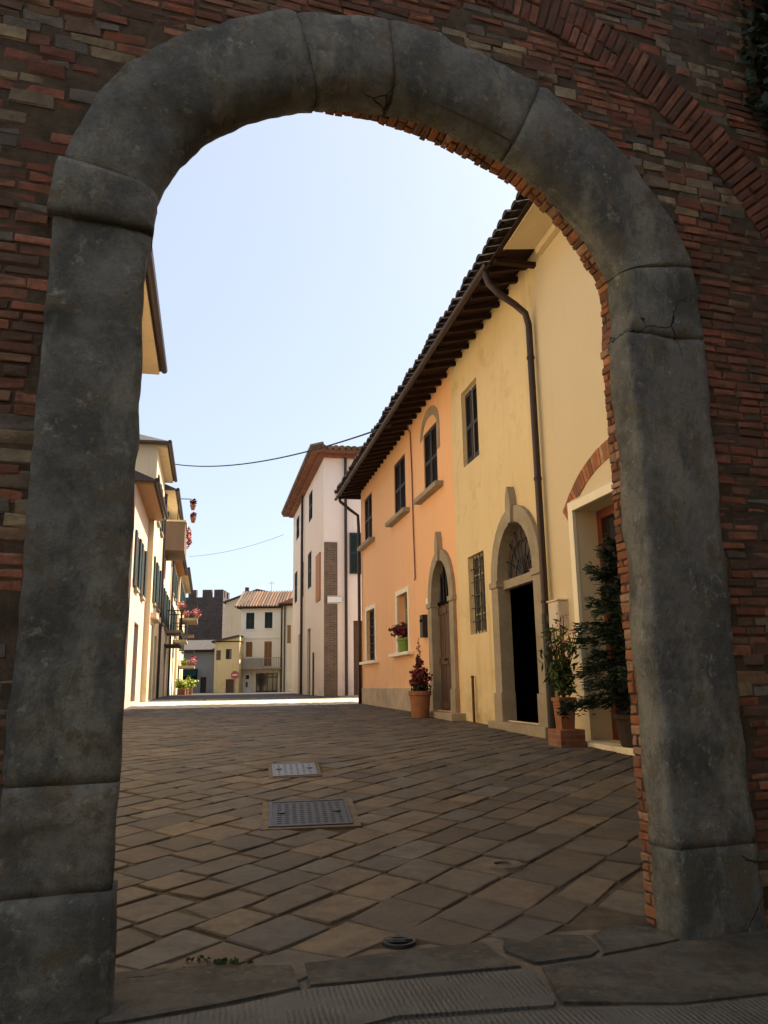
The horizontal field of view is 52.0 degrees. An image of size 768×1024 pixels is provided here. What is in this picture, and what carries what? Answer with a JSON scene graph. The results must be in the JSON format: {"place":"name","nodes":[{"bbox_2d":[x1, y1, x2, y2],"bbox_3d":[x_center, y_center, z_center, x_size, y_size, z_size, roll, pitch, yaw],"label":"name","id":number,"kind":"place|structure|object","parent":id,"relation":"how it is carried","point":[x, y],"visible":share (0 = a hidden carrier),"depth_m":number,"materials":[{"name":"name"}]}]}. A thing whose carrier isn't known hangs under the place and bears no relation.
{"place":"outdoors","nodes":[
{"label":"outdoors","id":0,"kind":"place"},
{"bbox_2d":[189,535,281,556],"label":"overhead wire","id":1,"kind":"object","parent":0,"point":[236,549],"visible":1,"depth_m":48.95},
{"bbox_2d":[133,696,357,705],"bbox_3d":[-3.357,6.802,28.464,34.000,0.116,6.600,2,-13,-12],"label":"crossing","id":2,"kind":"object","parent":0,"point":[246,701],"visible":0.37,"depth_m":27.52,"materials":[{"name":"white paint"}]},
{"bbox_2d":[147,692,356,701],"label":"road","id":3,"kind":"structure","parent":0,"point":[242,695],"depth_m":35.01,"materials":[{"name":"grey stone"}]},
{"bbox_2d":[174,678,189,694],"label":"planter shrub","id":4,"kind":"object","parent":3,"relation":"on","point":[180,684],"visible":0.99,"depth_m":44.77,"materials":[{"name":"green plant"}]},
{"bbox_2d":[181,676,198,694],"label":"planter shrub","id":5,"kind":"object","parent":3,"relation":"on","point":[192,682],"visible":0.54,"depth_m":49.42,"materials":[{"name":"green plant"}]},
{"bbox_2d":[139,111,517,598],"label":"sky","id":6,"kind":"structure","parent":0,"point":[304,263],"materials":[{"name":"blue"}]},
{"bbox_2d":[113,701,647,981],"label":"paving","id":7,"kind":"structure","parent":0,"point":[201,753],"depth_m":5.24,"materials":[{"name":"stone"}]},
{"bbox_2d":[181,955,253,964],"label":"weeds","id":8,"kind":"object","parent":7,"relation":"on","point":[235,961],"visible":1,"depth_m":3.15,"materials":[{"name":"green plant"}]},
{"bbox_2d":[268,762,321,778],"bbox_3d":[-0.883,2.574,7.801,0.521,0.103,0.898,1,-13,-9],"label":"manhole cover","id":9,"kind":"object","parent":7,"relation":"on","point":[295,770],"visible":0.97,"depth_m":7.72,"materials":[{"name":"metal"}]},
{"bbox_2d":[260,798,360,830],"bbox_3d":[-0.554,2.268,5.879,0.712,0.111,0.984,1,-13,-8],"label":"manhole cover","id":10,"kind":"object","parent":7,"relation":"on","point":[316,814],"visible":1,"depth_m":5.77,"materials":[{"name":"metal"}]},
{"bbox_2d":[382,935,415,949],"bbox_3d":[0.064,1.862,3.379,0.152,0.068,0.150,-1,-12,0],"label":"bolt socket","id":11,"kind":"object","parent":7,"relation":"in","point":[401,941],"visible":0.57,"depth_m":3.35,"materials":[{"name":"metal"}]},
{"bbox_2d":[408,638,432,717],"bbox_3d":[0.744,3.376,16.058,0.511,1.600,0.535,-1,-12,0],"label":"potted plant","id":12,"kind":"object","parent":7,"relation":"on","point":[419,694],"visible":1,"depth_m":15.86,"materials":[{"name":"red plant"}]},
{"bbox_2d":[483,859,524,873],"bbox_3d":[0.687,2.037,4.526,0.260,0.032,0.260,-1,-12,0],"label":"drain cap","id":13,"kind":"object","parent":7,"relation":"on","point":[513,866],"visible":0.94,"depth_m":4.47,"materials":[{"name":"metal"}]},
{"bbox_2d":[548,728,585,747],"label":"brick block","id":14,"kind":"structure","parent":7,"relation":"on","point":[564,738],"depth_m":9.63,"materials":[{"name":"red brick"}]},
{"bbox_2d":[537,613,583,729],"bbox_3d":[2.286,2.015,10.015,0.568,1.436,0.711,-9,-15,34],"label":"potted plant","id":15,"kind":"object","parent":14,"relation":"on","point":[562,682],"visible":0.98,"depth_m":9.89,"materials":[{"name":"green plant"}]},
{"bbox_2d":[555,532,633,747],"bbox_3d":[2.593,1.415,9.080,1.239,2.508,1.563,2,-13,-12],"label":"potted spruce","id":16,"kind":"object","parent":7,"relation":"on","point":[609,632],"visible":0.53,"depth_m":9.04,"materials":[{"name":"green plant"}]},
{"bbox_2d":[114,746,767,967],"bbox_3d":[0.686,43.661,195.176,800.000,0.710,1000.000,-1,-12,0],"label":"ground","id":17,"kind":"structure","parent":0,"point":[592,917],"depth_m":3.96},
{"bbox_2d":[124,470,167,708],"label":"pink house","id":18,"kind":"structure","parent":17,"relation":"on","point":[149,503],"depth_m":25.63,"materials":[{"name":"paint"}]},
{"bbox_2d":[130,623,135,701],"bbox_3d":[-8.167,4.844,25.404,0.060,2.500,1.600,2,-13,-12],"label":"door","id":19,"kind":"structure","parent":18,"relation":"in","point":[134,623],"depth_m":25.85,"materials":[{"name":"brown wood"}]},
{"bbox_2d":[142,247,167,374],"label":"ochre house","id":20,"kind":"structure","parent":17,"relation":"on","point":[154,358],"depth_m":16.90,"materials":[{"name":"beige paint"}]},
{"bbox_2d":[135,434,177,701],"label":"beige house","id":21,"kind":"structure","parent":17,"relation":"on","point":[155,458],"depth_m":29.90,"materials":[{"name":"paint"}]},
{"bbox_2d":[155,484,187,697],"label":"cream row house","id":22,"kind":"structure","parent":17,"relation":"on","point":[174,541],"depth_m":36.51,"materials":[{"name":"paint"}]},
{"bbox_2d":[186,526,191,548],"bbox_3d":[-9.069,1.188,36.726,0.360,1.081,0.315,-7,-14,24],"label":"trailing plant","id":23,"kind":"object","parent":22,"relation":"hanging from","point":[189,538],"visible":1,"depth_m":36.66,"materials":[{"name":"pink plant"}]},
{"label":"plant pole","id":24,"kind":"object","parent":22,"relation":"on","visible":0},
{"bbox_2d":[190,498,196,509],"bbox_3d":[-8.831,-0.372,36.475,0.389,0.562,0.372,-1,-12,0],"label":"flower pot","id":25,"kind":"object","parent":24,"relation":"hanging from","point":[193,503],"visible":1,"depth_m":36.38,"materials":[{"name":"ceramic"}]},
{"bbox_2d":[190,512,196,522],"bbox_3d":[-8.802,0.239,36.354,0.368,0.517,0.331,-1,-12,0],"label":"flower pot","id":26,"kind":"object","parent":24,"relation":"hanging from","point":[193,517],"visible":1,"depth_m":36.26,"materials":[{"name":"ceramic"}]},
{"bbox_2d":[165,561,187,695],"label":"building","id":27,"kind":"structure","parent":17,"relation":"on","point":[178,568],"depth_m":46.16,"materials":[{"name":"beige paint"}]},
{"bbox_2d":[177,601,186,612],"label":"flower pot","id":28,"kind":"object","parent":27,"relation":"on","point":[181,606],"visible":1,"depth_m":40.51,"materials":[{"name":"plant"}]},
{"bbox_2d":[173,567,197,694],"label":"balcony house","id":29,"kind":"structure","parent":17,"relation":"on","point":[185,586],"depth_m":53.03,"materials":[{"name":"beige paint"}]},
{"bbox_2d":[180,658,187,665],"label":"flower pot","id":30,"kind":"object","parent":29,"relation":"on","point":[183,662],"visible":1,"depth_m":52.08,"materials":[{"name":"plant"}]},
{"bbox_2d":[189,658,196,665],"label":"flower pot","id":31,"kind":"object","parent":29,"relation":"on","point":[193,659],"visible":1,"depth_m":52.20,"materials":[{"name":"plant"}]},
{"bbox_2d":[190,608,199,617],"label":"flower pot","id":32,"kind":"object","parent":29,"relation":"on","point":[195,613],"visible":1,"depth_m":51.97,"materials":[{"name":"plant"}]},
{"bbox_2d":[182,640,214,692],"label":"grey house","id":33,"kind":"structure","parent":17,"relation":"on","point":[202,672],"depth_m":74.61,"materials":[{"name":"paint"}]},
{"bbox_2d":[200,677,205,692],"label":"door","id":34,"kind":"structure","parent":33,"relation":"in","point":[203,679],"depth_m":74.37,"materials":[{"name":"brown wood"}]},
{"bbox_2d":[184,589,229,639],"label":"brick tower","id":35,"kind":"structure","parent":17,"relation":"on","point":[211,622],"depth_m":94.70,"materials":[{"name":"brick"}]},
{"bbox_2d":[211,635,243,692],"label":"yellow cottage","id":36,"kind":"structure","parent":17,"relation":"on","point":[228,655],"depth_m":68.86,"materials":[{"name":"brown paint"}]},
{"bbox_2d":[216,650,220,659],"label":"window","id":37,"kind":"structure","parent":36,"relation":"in","point":[218,655],"depth_m":69.08,"materials":[{"name":"brown glass"}]},
{"bbox_2d":[226,649,231,658],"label":"window","id":38,"kind":"structure","parent":36,"relation":"in","point":[228,651],"depth_m":69.12,"materials":[{"name":"black glass"}]},
{"bbox_2d":[226,679,233,692],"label":"door","id":39,"kind":"structure","parent":36,"relation":"in","point":[229,682],"depth_m":68.49,"materials":[{"name":"brown wood"}]},
{"bbox_2d":[231,671,238,692],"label":"road sign","id":40,"kind":"object","parent":17,"relation":"on","point":[234,674],"visible":0.93,"depth_m":67.74,"materials":[{"name":"metal"}]},
{"bbox_2d":[223,582,274,637],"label":"gable house","id":41,"kind":"structure","parent":17,"relation":"on","point":[233,622],"depth_m":85.63,"materials":[{"name":"beige paint"}]},
{"bbox_2d":[234,590,292,691],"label":"house","id":42,"kind":"structure","parent":17,"relation":"on","point":[262,634],"depth_m":71.20,"materials":[{"name":"paint"}]},
{"bbox_2d":[243,673,251,691],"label":"door","id":43,"kind":"structure","parent":42,"relation":"in","point":[247,677],"depth_m":70.51,"materials":[{"name":"white wood"}]},
{"bbox_2d":[279,598,292,691],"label":"corner house","id":44,"kind":"structure","parent":17,"relation":"on","point":[287,606],"depth_m":65.19,"materials":[{"name":"beige paint"}]},
{"bbox_2d":[281,441,362,695],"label":"white house","id":45,"kind":"structure","parent":17,"relation":"on","point":[325,648],"depth_m":34.55,"materials":[{"name":"paint"}]},
{"bbox_2d":[309,629,310,694],"bbox_3d":[-3.486,7.188,37.843,0.070,3.120,1.300,2,-13,-12],"label":"door","id":46,"kind":"structure","parent":45,"relation":"in","point":[310,629],"depth_m":38.27,"materials":[{"name":"brown wood"}]},
{"bbox_2d":[327,596,341,602],"bbox_3d":[-2.095,3.724,33.456,0.620,0.320,0.042,2,-13,-12],"label":"street sign","id":47,"kind":"object","parent":45,"relation":"attached to","point":[334,599],"visible":1,"depth_m":33.44,"materials":[{"name":"white stone"}]},
{"bbox_2d":[353,621,362,694],"bbox_3d":[-0.852,6.181,33.406,0.940,3.100,0.080,2,-13,-12],"label":"door","id":48,"kind":"structure","parent":45,"relation":"in","point":[355,623],"depth_m":33.32,"materials":[{"name":"brown wood"}]},
{"bbox_2d":[0,0,767,1023],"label":"town gate","id":49,"kind":"structure","parent":17,"relation":"on","point":[622,144],"depth_m":3.63,"materials":[{"name":"grey stone"}]},
{"bbox_2d":[730,0,767,155],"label":"ivy","id":50,"kind":"object","parent":49,"relation":"attached to","point":[751,79],"visible":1,"depth_m":4.67,"materials":[{"name":"green plant"}]},
{"bbox_2d":[334,367,465,720],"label":"orange house","id":51,"kind":"structure","parent":17,"relation":"on","point":[376,479],"depth_m":19.02,"materials":[{"name":"paint"}]},
{"bbox_2d":[175,424,391,466],"bbox_3d":[-4.872,-2.167,26.980,0.040,3.771,18.565,7,-15,-32],"label":"overhead wire","id":52,"kind":"object","parent":51,"relation":"attached to","point":[292,454],"visible":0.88,"depth_m":23.19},
{"bbox_2d":[370,610,373,659],"bbox_3d":[-0.263,3.675,23.538,0.065,1.500,1.250,2,-13,-12],"label":"window","id":53,"kind":"structure","parent":51,"relation":"in","point":[373,610],"depth_m":23.94,"materials":[{"name":"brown wood"}]},
{"bbox_2d":[388,622,407,651],"bbox_3d":[0.418,3.114,19.574,0.708,0.732,0.939,10,-17,-41],"label":"flower pot","id":54,"kind":"object","parent":51,"relation":"on","point":[400,630],"visible":0.84,"depth_m":19.28,"materials":[{"name":"green plastic"}]},
{"bbox_2d":[404,595,407,637],"bbox_3d":[0.690,2.774,19.743,0.065,1.440,1.120,2,-13,-12],"label":"window","id":55,"kind":"structure","parent":51,"relation":"in","point":[406,619],"depth_m":20.27,"materials":[{"name":"paint"}]},
{"bbox_2d":[407,426,415,579],"bbox_3d":[0.662,-0.255,19.029,0.104,3.864,0.199,3,-13,-17],"label":"wall cable","id":56,"kind":"object","parent":51,"relation":"attached to","point":[412,504],"depth_m":18.99,"materials":[{"name":"brown metal"}]},
{"bbox_2d":[420,614,427,637],"bbox_3d":[0.887,2.549,17.571,0.140,0.500,0.240,2,-13,-12],"label":"letterbox","id":57,"kind":"object","parent":51,"relation":"attached to","point":[423,625],"visible":0.99,"depth_m":17.48,"materials":[{"name":"metal"}]},
{"bbox_2d":[438,603,451,710],"bbox_3d":[1.319,2.964,16.180,0.124,2.180,1.272,2,-13,-12],"label":"door leaf","id":58,"kind":"structure","parent":51,"relation":"in","point":[443,611],"depth_m":16.44,"materials":[{"name":"brown wood"}]},
{"bbox_2d":[120,929,767,1023],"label":"threshold bed","id":59,"kind":"object","parent":17,"relation":"on","point":[495,945],"visible":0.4,"depth_m":3.18,"materials":[{"name":"grey stone"}]},
{"bbox_2d":[53,965,301,1023],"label":"threshold slab","id":60,"kind":"structure","parent":59,"relation":"on","point":[141,995],"depth_m":2.88,"materials":[{"name":"stone"}]},
{"bbox_2d":[131,968,555,1023],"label":"threshold slab","id":61,"kind":"structure","parent":59,"relation":"on","point":[480,993],"depth_m":2.73,"materials":[{"name":"stone"}]},
{"bbox_2d":[304,942,520,988],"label":"threshold slab","id":62,"kind":"structure","parent":59,"relation":"on","point":[453,959],"depth_m":3.09,"materials":[{"name":"stone"}]},
{"bbox_2d":[502,935,598,965],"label":"threshold slab","id":63,"kind":"structure","parent":59,"relation":"on","point":[546,950],"depth_m":3.25,"materials":[{"name":"stone"}]},
{"bbox_2d":[389,998,767,1023],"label":"threshold slab","id":64,"kind":"structure","parent":59,"relation":"on","point":[749,1012],"depth_m":2.59,"materials":[{"name":"stone"}]},
{"bbox_2d":[592,924,679,956],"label":"threshold slab","id":65,"kind":"structure","parent":59,"relation":"on","point":[618,938],"depth_m":3.38,"materials":[{"name":"stone"}]},
{"bbox_2d":[542,941,767,1005],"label":"threshold slab","id":66,"kind":"structure","parent":59,"relation":"on","point":[692,972],"depth_m":2.93,"materials":[{"name":"stone"}]},
{"bbox_2d":[708,933,767,951],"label":"threshold slab","id":67,"kind":"structure","parent":59,"relation":"on","point":[759,942],"depth_m":3.32,"materials":[{"name":"stone"}]},
{"bbox_2d":[412,253,558,738],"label":"yellow house","id":68,"kind":"structure","parent":17,"relation":"on","point":[481,342],"depth_m":13.39,"materials":[{"name":"paint"}]},
{"bbox_2d":[465,382,475,464],"bbox_3d":[1.738,-1.693,15.059,0.055,1.520,0.920,2,-13,-12],"label":"window","id":69,"kind":"structure","parent":68,"relation":"in","point":[475,382],"depth_m":15.20,"materials":[{"name":"paint"}]},
{"bbox_2d":[471,676,475,722],"bbox_3d":[1.607,3.402,14.143,0.059,0.900,0.059,-6,-13,22],"label":"wall pipe","id":70,"kind":"object","parent":68,"relation":"attached to","point":[473,697],"depth_m":14.13,"materials":[{"name":"metal"}]},
{"bbox_2d":[470,552,486,633],"bbox_3d":[1.779,1.483,14.344,0.101,1.450,0.890,2,-13,-12],"label":"window","id":71,"kind":"structure","parent":68,"relation":"in","point":[479,600],"depth_m":14.44,"materials":[{"name":"paint"}]},
{"bbox_2d":[482,192,634,755],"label":"cream house","id":72,"kind":"structure","parent":17,"relation":"on","point":[579,483],"depth_m":10.70,"materials":[{"name":"paint"}]},
{"bbox_2d":[546,599,569,656],"bbox_3d":[2.398,2.043,10.638,0.175,1.705,0.340,2,-13,-12],"label":"meter box","id":73,"kind":"object","parent":72,"relation":"attached to","point":[559,607],"visible":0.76,"depth_m":10.66,"materials":[{"name":"metal"}]},
{"bbox_2d":[549,604,557,626],"bbox_3d":[2.314,1.418,10.759,0.005,0.300,0.260,2,-13,-12],"label":"door","id":74,"kind":"structure","parent":73,"relation":"in","point":[552,608],"depth_m":10.76,"materials":[{"name":"metal"}]},
{"bbox_2d":[596,504,629,739],"bbox_3d":[3.185,1.188,9.160,0.100,2.965,2.394,2,-13,-12],"label":"shop door","id":75,"kind":"structure","parent":72,"relation":"in","point":[605,516],"depth_m":10.26,"materials":[{"name":"red wood"}]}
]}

